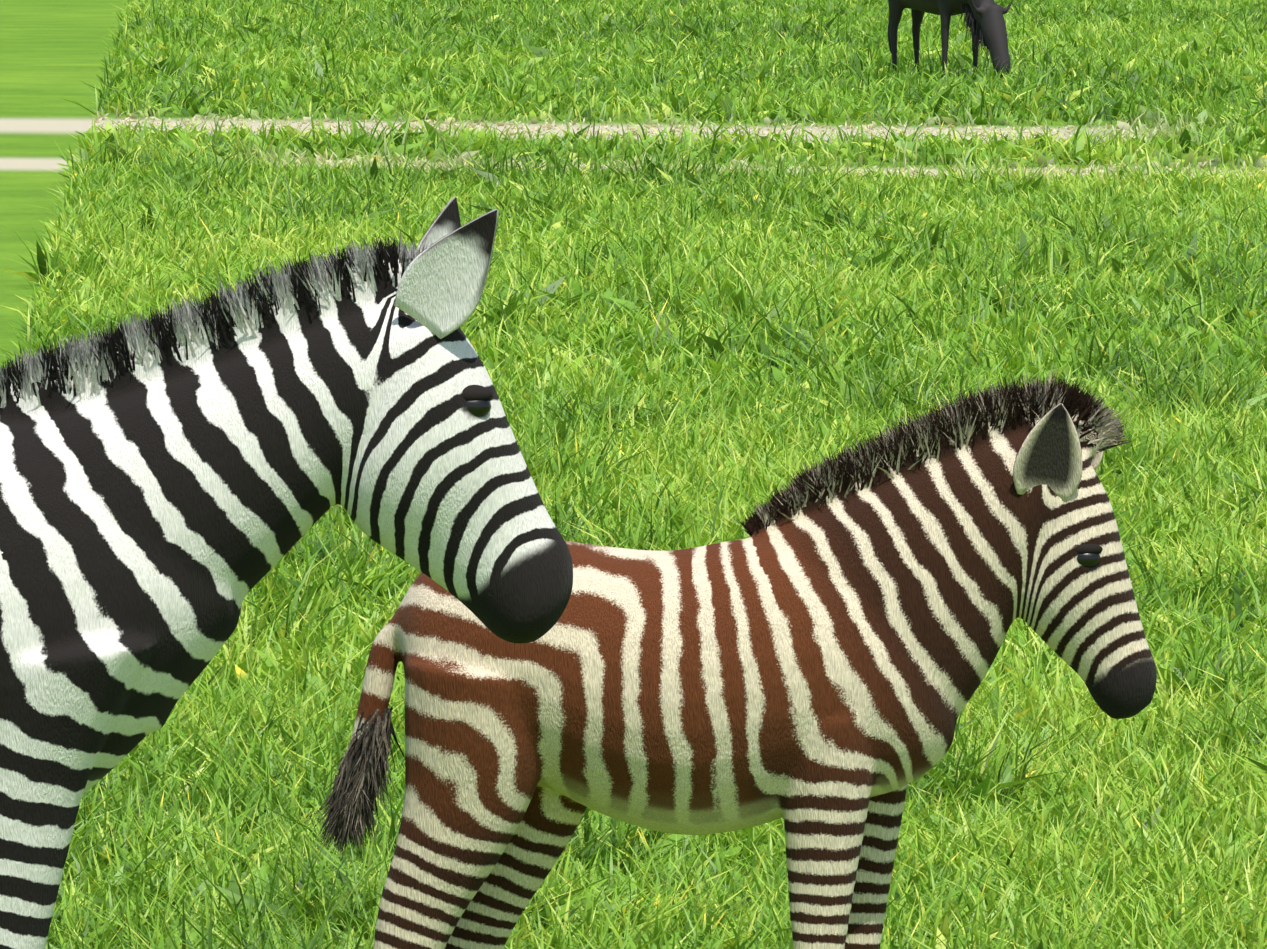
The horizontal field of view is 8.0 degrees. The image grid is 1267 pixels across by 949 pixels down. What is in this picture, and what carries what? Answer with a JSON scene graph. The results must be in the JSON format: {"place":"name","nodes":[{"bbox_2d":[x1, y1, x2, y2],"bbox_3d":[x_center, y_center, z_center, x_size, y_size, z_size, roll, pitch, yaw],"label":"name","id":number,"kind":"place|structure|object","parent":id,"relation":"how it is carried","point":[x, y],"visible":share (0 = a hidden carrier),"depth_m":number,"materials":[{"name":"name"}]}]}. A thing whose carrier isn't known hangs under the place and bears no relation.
{"place":"outdoors","nodes":[
{"label":"outdoors","id":0,"kind":"place"},
{"bbox_2d":[0,0,1266,948],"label":"grass","id":1,"kind":"structure","parent":0,"point":[198,825],"depth_m":38.31,"materials":[{"name":"green plant"}]},
{"bbox_2d":[0,0,1266,946],"bbox_3d":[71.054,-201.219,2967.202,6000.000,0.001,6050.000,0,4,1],"label":"ground","id":2,"kind":"structure","parent":0,"point":[51,54],"depth_m":70.28,"materials":[{"name":"green plant"}]},
{"bbox_2d":[0,197,572,948],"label":"zebra","id":3,"kind":"object","parent":2,"relation":"on","point":[180,483],"visible":1,"depth_m":13.32},
{"bbox_2d":[306,364,1156,948],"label":"zebra foal","id":4,"kind":"object","parent":2,"relation":"on","point":[810,658],"visible":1,"depth_m":14.13,"materials":[{"name":"multicoloured"}]},
{"bbox_2d":[888,0,1011,78],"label":"wildebeest","id":5,"kind":"object","parent":2,"relation":"on","point":[984,20],"visible":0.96,"depth_m":84.18,"materials":[{"name":"grey"}]}
]}

